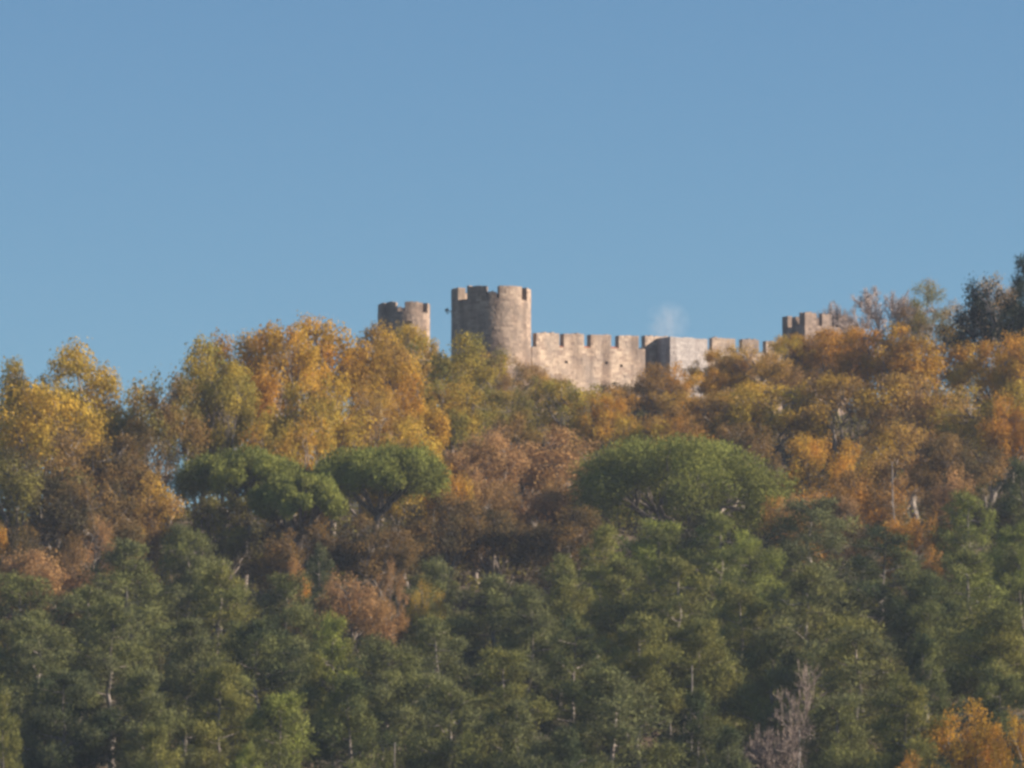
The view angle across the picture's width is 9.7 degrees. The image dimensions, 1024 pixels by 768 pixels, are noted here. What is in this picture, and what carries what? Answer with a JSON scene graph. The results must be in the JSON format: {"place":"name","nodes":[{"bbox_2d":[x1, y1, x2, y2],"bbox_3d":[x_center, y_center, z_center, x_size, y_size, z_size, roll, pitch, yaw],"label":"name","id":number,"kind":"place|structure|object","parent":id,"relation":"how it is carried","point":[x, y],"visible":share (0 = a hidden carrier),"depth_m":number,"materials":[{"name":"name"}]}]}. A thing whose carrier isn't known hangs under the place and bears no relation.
{"place":"outdoors","nodes":[
{"label":"outdoors","id":0,"kind":"place"},
{"bbox_2d":[0,408,1023,767],"bbox_3d":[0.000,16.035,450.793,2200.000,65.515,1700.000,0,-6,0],"label":"hillside","id":1,"kind":"structure","parent":0,"point":[628,536],"depth_m":500.49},
{"bbox_2d":[0,569,77,755],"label":"pine tree","id":2,"kind":"object","parent":1,"relation":"on","point":[12,594],"visible":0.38,"depth_m":411.50,"materials":[{"name":"green plant"}]},
{"bbox_2d":[0,544,97,703],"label":"autumn oak","id":3,"kind":"object","parent":1,"relation":"on","point":[53,574],"visible":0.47,"depth_m":430.35,"materials":[{"name":"brown plant"}]},
{"bbox_2d":[0,442,101,629],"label":"autumn oak","id":4,"kind":"object","parent":1,"relation":"on","point":[26,498],"visible":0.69,"depth_m":463.03,"materials":[{"name":"green plant"}]},
{"bbox_2d":[0,614,102,767],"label":"pine tree","id":5,"kind":"object","parent":1,"relation":"on","point":[40,632],"visible":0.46,"depth_m":393.47,"materials":[{"name":"green plant"}]},
{"bbox_2d":[0,374,120,608],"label":"autumn oak","id":6,"kind":"object","parent":1,"relation":"on","point":[39,438],"visible":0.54,"depth_m":486.16,"materials":[{"name":"yellow plant"}]},
{"bbox_2d":[5,662,128,767],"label":"pine tree","id":7,"kind":"object","parent":1,"relation":"on","point":[86,735],"visible":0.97,"depth_m":364.80,"materials":[{"name":"green plant"}]},
{"bbox_2d":[32,579,141,751],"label":"pine tree","id":8,"kind":"object","parent":1,"relation":"on","point":[84,596],"visible":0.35,"depth_m":405.98,"materials":[{"name":"green plant"}]},
{"bbox_2d":[17,336,157,570],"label":"autumn oak","id":9,"kind":"object","parent":1,"relation":"on","point":[74,364],"visible":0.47,"depth_m":502.39,"materials":[{"name":"yellow plant"}]},
{"bbox_2d":[28,474,153,588],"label":"autumn oak","id":10,"kind":"object","parent":1,"relation":"on","point":[78,510],"visible":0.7,"depth_m":458.70,"materials":[{"name":"brown plant"}]},
{"bbox_2d":[17,415,169,582],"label":"autumn oak","id":11,"kind":"object","parent":1,"relation":"on","point":[134,474],"visible":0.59,"depth_m":470.31,"materials":[{"name":"brown plant"}]},
{"bbox_2d":[49,597,164,767],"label":"pine tree","id":12,"kind":"object","parent":1,"relation":"on","point":[111,639],"visible":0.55,"depth_m":400.53,"materials":[{"name":"green plant"}]},
{"bbox_2d":[63,536,190,713],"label":"pine tree","id":13,"kind":"object","parent":1,"relation":"on","point":[120,579],"visible":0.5,"depth_m":429.55,"materials":[{"name":"green plant"}]},
{"bbox_2d":[104,470,187,637],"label":"autumn oak","id":14,"kind":"object","parent":1,"relation":"on","point":[152,507],"visible":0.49,"depth_m":464.39,"materials":[{"name":"orange plant"}]},
{"bbox_2d":[94,659,201,767],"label":"pine tree","id":15,"kind":"object","parent":1,"relation":"on","point":[140,715],"visible":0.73,"depth_m":365.22,"materials":[{"name":"green plant"}]},
{"bbox_2d":[103,363,211,585],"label":"autumn oak","id":16,"kind":"object","parent":1,"relation":"on","point":[168,425],"visible":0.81,"depth_m":498.62,"materials":[{"name":"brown plant"}]},
{"bbox_2d":[124,615,232,763],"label":"pine tree","id":17,"kind":"object","parent":1,"relation":"on","point":[195,643],"visible":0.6,"depth_m":393.62,"materials":[{"name":"green plant"}]},
{"bbox_2d":[153,520,234,626],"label":"pine tree","id":18,"kind":"object","parent":1,"relation":"on","point":[183,562],"visible":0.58,"depth_m":438.67,"materials":[{"name":"green plant"}]},
{"bbox_2d":[165,331,261,555],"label":"autumn oak","id":19,"kind":"object","parent":1,"relation":"on","point":[202,351],"visible":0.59,"depth_m":506.11,"materials":[{"name":"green plant"}]},
{"bbox_2d":[163,492,268,635],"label":"autumn oak","id":20,"kind":"object","parent":1,"relation":"on","point":[225,524],"visible":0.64,"depth_m":465.64,"materials":[{"name":"green plant"}]},
{"bbox_2d":[160,563,281,715],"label":"pine tree","id":21,"kind":"object","parent":1,"relation":"on","point":[215,616],"visible":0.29,"depth_m":420.05,"materials":[{"name":"green plant"}]},
{"bbox_2d":[169,660,275,767],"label":"pine tree","id":22,"kind":"object","parent":1,"relation":"on","point":[216,724],"visible":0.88,"depth_m":367.58,"materials":[{"name":"green plant"}]},
{"bbox_2d":[180,357,276,572],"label":"autumn oak","id":23,"kind":"object","parent":1,"relation":"on","point":[232,373],"visible":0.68,"depth_m":503.87,"materials":[{"name":"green plant"}]},
{"bbox_2d":[168,443,314,623],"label":"umbrella pine","id":24,"kind":"object","parent":1,"relation":"on","point":[229,471],"visible":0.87,"depth_m":469.34,"materials":[{"name":"green plant"}]},
{"bbox_2d":[178,612,323,767],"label":"pine tree","id":25,"kind":"object","parent":1,"relation":"on","point":[276,670],"visible":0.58,"depth_m":388.29,"materials":[{"name":"green plant"}]},
{"bbox_2d":[224,687,319,767],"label":"pine tree","id":26,"kind":"object","parent":1,"relation":"on","point":[291,725],"visible":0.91,"depth_m":349.27,"materials":[{"name":"green plant"}]},
{"bbox_2d":[241,319,331,530],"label":"autumn oak","id":27,"kind":"object","parent":1,"relation":"on","point":[279,359],"visible":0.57,"depth_m":513.87,"materials":[{"name":"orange plant"}]},
{"bbox_2d":[238,402,335,580],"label":"autumn oak","id":28,"kind":"object","parent":1,"relation":"on","point":[287,435],"visible":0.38,"depth_m":479.62,"materials":[{"name":"orange plant"}]},
{"bbox_2d":[230,568,346,745],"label":"pine tree","id":29,"kind":"object","parent":1,"relation":"on","point":[297,613],"visible":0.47,"depth_m":413.71,"materials":[{"name":"green plant"}]},
{"bbox_2d":[241,470,350,633],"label":"umbrella pine","id":30,"kind":"object","parent":1,"relation":"on","point":[282,496],"visible":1,"depth_m":461.41,"materials":[{"name":"green plant"}]},
{"bbox_2d":[238,509,360,645],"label":"autumn oak","id":31,"kind":"object","parent":1,"relation":"on","point":[279,565],"visible":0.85,"depth_m":461.82,"materials":[{"name":"brown plant"}]},
{"bbox_2d":[260,363,376,567],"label":"autumn oak","id":32,"kind":"object","parent":1,"relation":"on","point":[334,436],"visible":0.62,"depth_m":501.15,"materials":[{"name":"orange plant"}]},
{"bbox_2d":[279,310,389,534],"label":"autumn oak","id":33,"kind":"object","parent":1,"relation":"on","point":[353,372],"visible":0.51,"depth_m":525.87,"materials":[{"name":"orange plant"}]},
{"bbox_2d":[298,607,371,767],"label":"pine tree","id":34,"kind":"object","parent":1,"relation":"on","point":[334,629],"visible":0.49,"depth_m":395.82,"materials":[{"name":"green plant"}]},
{"bbox_2d":[307,566,399,672],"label":"autumn oak","id":35,"kind":"object","parent":1,"relation":"on","point":[364,618],"visible":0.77,"depth_m":427.08,"materials":[{"name":"brown plant"}]},
{"bbox_2d":[302,673,406,767],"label":"pine tree","id":36,"kind":"object","parent":1,"relation":"on","point":[355,687],"visible":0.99,"depth_m":361.12,"materials":[{"name":"green plant"}]},
{"bbox_2d":[307,441,454,589],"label":"umbrella pine","id":37,"kind":"object","parent":1,"relation":"on","point":[394,473],"visible":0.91,"depth_m":470.93,"materials":[{"name":"green plant"}]},
{"bbox_2d":[330,513,439,604],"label":"autumn oak","id":38,"kind":"object","parent":1,"relation":"on","point":[404,550],"visible":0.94,"depth_m":460.66,"materials":[{"name":"brown plant"}]},
{"bbox_2d":[322,631,451,760],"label":"pine tree","id":39,"kind":"object","parent":1,"relation":"on","point":[382,688],"visible":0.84,"depth_m":385.44,"materials":[{"name":"green plant"}]},
{"bbox_2d":[348,350,451,536],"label":"autumn oak","id":40,"kind":"object","parent":1,"relation":"on","point":[405,407],"visible":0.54,"depth_m":516.96,"materials":[{"name":"orange plant"}]},
{"bbox_2d":[369,554,484,677],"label":"pine tree","id":41,"kind":"object","parent":1,"relation":"on","point":[434,572],"visible":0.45,"depth_m":436.38,"materials":[{"name":"green plant"}]},
{"bbox_2d":[387,612,494,767],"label":"pine tree","id":42,"kind":"object","parent":1,"relation":"on","point":[438,630],"visible":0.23,"depth_m":391.31,"materials":[{"name":"green plant"}]},
{"bbox_2d":[394,488,490,597],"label":"autumn oak","id":43,"kind":"object","parent":1,"relation":"on","point":[432,528],"visible":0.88,"depth_m":469.60,"materials":[{"name":"brown plant"}]},
{"bbox_2d":[395,674,503,767],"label":"pine tree","id":44,"kind":"object","parent":1,"relation":"on","point":[446,743],"visible":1,"depth_m":354.30,"materials":[{"name":"green plant"}]},
{"bbox_2d":[399,374,500,461],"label":"autumn oak","id":45,"kind":"object","parent":1,"relation":"on","point":[456,410],"visible":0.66,"depth_m":523.66,"materials":[{"name":"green plant"}]},
{"bbox_2d":[395,328,517,457],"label":"autumn oak","id":46,"kind":"object","parent":1,"relation":"on","point":[467,359],"visible":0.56,"depth_m":550.33,"materials":[{"name":"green plant"}]},
{"bbox_2d":[406,428,537,583],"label":"autumn oak","id":47,"kind":"object","parent":1,"relation":"on","point":[491,466],"visible":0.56,"depth_m":498.12,"materials":[{"name":"brown plant"}]},
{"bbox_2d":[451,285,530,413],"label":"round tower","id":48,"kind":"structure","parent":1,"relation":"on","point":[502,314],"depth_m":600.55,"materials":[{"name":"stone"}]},
{"bbox_2d":[429,571,554,708],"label":"pine tree","id":49,"kind":"object","parent":1,"relation":"on","point":[495,601],"visible":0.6,"depth_m":423.84,"materials":[{"name":"green plant"}]},
{"bbox_2d":[441,495,551,626],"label":"autumn oak","id":50,"kind":"object","parent":1,"relation":"on","point":[500,538],"visible":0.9,"depth_m":470.09,"materials":[{"name":"brown plant"}]},
{"bbox_2d":[446,383,551,508],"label":"autumn oak","id":51,"kind":"object","parent":1,"relation":"on","point":[532,435],"visible":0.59,"depth_m":531.80,"materials":[{"name":"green plant"}]},
{"bbox_2d":[439,644,559,767],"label":"pine tree","id":52,"kind":"object","parent":1,"relation":"on","point":[498,663],"visible":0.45,"depth_m":379.32,"materials":[{"name":"green plant"}]},
{"bbox_2d":[0,376,1023,701],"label":"undergrowth","id":53,"kind":"object","parent":1,"relation":"on","point":[414,570],"visible":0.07,"depth_m":512.03,"materials":[{"name":"brown plant"}]},
{"bbox_2d":[0,592,1023,767],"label":"undergrowth","id":54,"kind":"object","parent":1,"relation":"on","point":[460,687],"visible":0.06,"depth_m":419.96,"materials":[{"name":"green plant"}]},
{"bbox_2d":[481,695,552,767],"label":"pine tree","id":55,"kind":"object","parent":1,"relation":"on","point":[513,752],"visible":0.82,"depth_m":351.48,"materials":[{"name":"green plant"}]},
{"bbox_2d":[442,419,604,568],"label":"autumn oak","id":56,"kind":"object","parent":1,"relation":"on","point":[541,458],"visible":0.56,"depth_m":505.76,"materials":[{"name":"brown plant"}]},
{"bbox_2d":[476,579,594,707],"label":"pine tree","id":57,"kind":"object","parent":1,"relation":"on","point":[531,600],"visible":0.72,"depth_m":413.93,"materials":[{"name":"green plant"}]},
{"bbox_2d":[507,502,614,598],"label":"autumn oak","id":58,"kind":"object","parent":1,"relation":"on","point":[568,532],"visible":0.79,"depth_m":468.07,"materials":[{"name":"brown plant"}]},
{"bbox_2d":[506,377,615,495],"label":"autumn oak","id":59,"kind":"object","parent":1,"relation":"on","point":[552,387],"visible":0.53,"depth_m":547.87,"materials":[{"name":"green plant"}]},
{"bbox_2d":[516,612,606,764],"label":"pine tree","id":60,"kind":"object","parent":1,"relation":"on","point":[588,659],"visible":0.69,"depth_m":393.89,"materials":[{"name":"green plant"}]},
{"bbox_2d":[535,552,599,719],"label":"pine tree","id":61,"kind":"object","parent":1,"relation":"on","point":[562,592],"visible":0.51,"depth_m":429.83,"materials":[{"name":"green plant"}]},
{"bbox_2d":[531,332,644,415],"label":"curtain wall","id":62,"kind":"structure","parent":1,"relation":"on","point":[595,360],"depth_m":608.85,"materials":[{"name":"stone"}]},
{"bbox_2d":[564,391,638,502],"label":"autumn oak","id":63,"kind":"object","parent":1,"relation":"on","point":[601,429],"visible":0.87,"depth_m":535.00,"materials":[{"name":"brown plant"}]},
{"bbox_2d":[553,664,689,767],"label":"pine tree","id":64,"kind":"object","parent":1,"relation":"on","point":[618,733],"visible":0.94,"depth_m":355.36,"materials":[{"name":"green plant"}]},
{"bbox_2d":[570,556,674,718],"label":"pine tree","id":65,"kind":"object","parent":1,"relation":"on","point":[617,602],"visible":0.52,"depth_m":423.86,"materials":[{"name":"green plant"}]},
{"bbox_2d":[590,610,703,767],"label":"pine tree","id":66,"kind":"object","parent":1,"relation":"on","point":[646,660],"visible":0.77,"depth_m":387.28,"materials":[{"name":"green plant"}]},
{"bbox_2d":[596,514,718,668],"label":"pine tree","id":67,"kind":"object","parent":1,"relation":"on","point":[662,538],"visible":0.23,"depth_m":446.47,"materials":[{"name":"green plant"}]},
{"bbox_2d":[619,551,725,735],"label":"pine tree","id":68,"kind":"object","parent":1,"relation":"on","point":[674,564],"visible":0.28,"depth_m":421.43,"materials":[{"name":"green plant"}]},
{"bbox_2d":[562,429,803,611],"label":"umbrella pine","id":69,"kind":"object","parent":1,"relation":"on","point":[636,464],"visible":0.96,"depth_m":477.65,"materials":[{"name":"green plant"}]},
{"bbox_2d":[655,679,724,767],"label":"pine tree","id":70,"kind":"object","parent":1,"relation":"on","point":[698,702],"visible":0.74,"depth_m":361.66,"materials":[{"name":"green plant"}]},
{"bbox_2d":[647,612,753,766],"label":"pine tree","id":71,"kind":"object","parent":1,"relation":"on","point":[707,636],"visible":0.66,"depth_m":388.99,"materials":[{"name":"green plant"}]},
{"bbox_2d":[670,506,759,660],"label":"pine tree","id":72,"kind":"object","parent":1,"relation":"on","point":[720,522],"visible":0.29,"depth_m":446.04,"materials":[{"name":"green plant"}]},
{"bbox_2d":[693,578,783,766],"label":"pine tree","id":73,"kind":"object","parent":1,"relation":"on","point":[748,594],"visible":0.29,"depth_m":407.82,"materials":[{"name":"green plant"}]},
{"bbox_2d":[699,340,805,400],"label":"autumn oak","id":74,"kind":"object","parent":1,"relation":"on","point":[772,373],"visible":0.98,"depth_m":574.61,"materials":[{"name":"orange plant"}]},
{"bbox_2d":[709,535,798,678],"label":"pine tree","id":75,"kind":"object","parent":1,"relation":"on","point":[757,576],"visible":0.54,"depth_m":436.50,"materials":[{"name":"green plant"}]},
{"bbox_2d":[716,625,819,767],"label":"pine tree","id":76,"kind":"object","parent":1,"relation":"on","point":[755,696],"visible":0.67,"depth_m":379.22,"materials":[{"name":"green plant"}]},
{"bbox_2d":[705,376,837,483],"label":"autumn oak","id":77,"kind":"object","parent":1,"relation":"on","point":[754,405],"visible":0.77,"depth_m":530.64,"materials":[{"name":"orange plant"}]},
{"bbox_2d":[734,662,826,767],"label":"bare tree","id":78,"kind":"object","parent":1,"relation":"on","point":[767,753],"visible":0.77,"depth_m":366.98,"materials":[{"name":"grey plant"}]},
{"bbox_2d":[724,560,891,751],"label":"pine tree","id":79,"kind":"object","parent":1,"relation":"on","point":[811,577],"visible":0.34,"depth_m":405.40,"materials":[{"name":"green plant"}]},
{"bbox_2d":[755,494,884,638],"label":"pine tree","id":80,"kind":"object","parent":1,"relation":"on","point":[791,550],"visible":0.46,"depth_m":456.45,"materials":[{"name":"green plant"}]},
{"bbox_2d":[779,426,861,544],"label":"autumn oak","id":81,"kind":"object","parent":1,"relation":"on","point":[815,458],"visible":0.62,"depth_m":492.67,"materials":[{"name":"orange plant"}]},
{"bbox_2d":[792,689,885,767],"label":"pine tree","id":82,"kind":"object","parent":1,"relation":"on","point":[837,757],"visible":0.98,"depth_m":355.73,"materials":[{"name":"green plant"}]},
{"bbox_2d":[784,370,895,472],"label":"autumn oak","id":83,"kind":"object","parent":1,"relation":"on","point":[811,419],"visible":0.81,"depth_m":529.58,"materials":[{"name":"orange plant"}]},
{"bbox_2d":[775,612,917,767],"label":"pine tree","id":84,"kind":"object","parent":1,"relation":"on","point":[851,643],"visible":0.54,"depth_m":377.26,"materials":[{"name":"green plant"}]},
{"bbox_2d":[820,322,908,447],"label":"autumn oak","id":85,"kind":"object","parent":1,"relation":"on","point":[862,355],"visible":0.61,"depth_m":568.13,"materials":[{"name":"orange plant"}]},
{"bbox_2d":[799,520,932,674],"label":"pine tree","id":86,"kind":"object","parent":1,"relation":"on","point":[877,588],"visible":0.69,"depth_m":446.34,"materials":[{"name":"green plant"}]},
{"bbox_2d":[826,465,910,606],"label":"autumn oak","id":87,"kind":"object","parent":1,"relation":"on","point":[880,511],"visible":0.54,"depth_m":481.32,"materials":[{"name":"orange plant"}]},
{"bbox_2d":[822,415,951,574],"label":"autumn oak","id":88,"kind":"object","parent":1,"relation":"on","point":[878,463],"visible":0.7,"depth_m":501.38,"materials":[{"name":"orange plant"}]},
{"bbox_2d":[857,666,949,767],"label":"pine tree","id":89,"kind":"object","parent":1,"relation":"on","point":[910,706],"visible":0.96,"depth_m":351.29,"materials":[{"name":"green plant"}]},
{"bbox_2d":[845,369,976,521],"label":"autumn oak","id":90,"kind":"object","parent":1,"relation":"on","point":[879,408],"visible":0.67,"depth_m":526.92,"materials":[{"name":"orange plant"}]},
{"bbox_2d":[880,631,970,767],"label":"pine tree","id":91,"kind":"object","parent":1,"relation":"on","point":[925,645],"visible":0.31,"depth_m":371.36,"materials":[{"name":"green plant"}]},
{"bbox_2d":[866,317,987,451],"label":"autumn oak","id":92,"kind":"object","parent":1,"relation":"on","point":[913,360],"visible":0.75,"depth_m":563.06,"materials":[{"name":"orange plant"}]},
{"bbox_2d":[883,569,981,722],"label":"pine tree","id":93,"kind":"object","parent":1,"relation":"on","point":[927,613],"visible":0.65,"depth_m":411.84,"materials":[{"name":"green plant"}]},
{"bbox_2d":[903,430,1008,578],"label":"autumn oak","id":94,"kind":"object","parent":1,"relation":"on","point":[990,466],"visible":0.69,"depth_m":497.32,"materials":[{"name":"orange plant"}]},
{"bbox_2d":[899,545,1023,709],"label":"pine tree","id":95,"kind":"object","parent":1,"relation":"on","point":[984,598],"visible":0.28,"depth_m":431.17,"materials":[{"name":"green plant"}]},
{"bbox_2d":[914,696,1013,767],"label":"autumn oak","id":96,"kind":"object","parent":1,"relation":"on","point":[978,741],"visible":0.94,"depth_m":351.32,"materials":[{"name":"orange plant"}]},
{"bbox_2d":[919,486,1023,635],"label":"pine tree","id":97,"kind":"object","parent":1,"relation":"on","point":[968,534],"visible":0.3,"depth_m":462.05,"materials":[{"name":"green plant"}]},
{"bbox_2d":[927,376,1023,542],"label":"autumn oak","id":98,"kind":"object","parent":1,"relation":"on","point":[965,419],"visible":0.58,"depth_m":518.58,"materials":[{"name":"orange plant"}]},
{"bbox_2d":[934,598,1023,732],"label":"pine tree","id":99,"kind":"object","parent":1,"relation":"on","point":[1004,622],"visible":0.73,"depth_m":391.15,"materials":[{"name":"green plant"}]},
{"bbox_2d":[936,271,1023,460],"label":"evergreen oak","id":100,"kind":"object","parent":1,"relation":"on","point":[997,322],"visible":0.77,"depth_m":567.29,"materials":[{"name":"green plant"}]},
{"bbox_2d":[951,667,1023,767],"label":"pine tree","id":101,"kind":"object","parent":1,"relation":"on","point":[990,695],"visible":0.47,"depth_m":365.13,"materials":[{"name":"green plant"}]},
{"bbox_2d":[974,519,1023,653],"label":"pine tree","id":102,"kind":"object","parent":1,"relation":"on","point":[1012,580],"visible":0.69,"depth_m":448.45,"materials":[{"name":"green plant"}]},
{"bbox_2d":[975,386,1023,488],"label":"autumn oak","id":103,"kind":"object","parent":1,"relation":"on","point":[1008,434],"visible":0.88,"depth_m":509.75,"materials":[{"name":"orange plant"}]},
{"bbox_2d":[0,0,1023,521],"label":"sky","id":104,"kind":"structure","parent":0,"point":[171,171],"materials":[{"name":"blue"}]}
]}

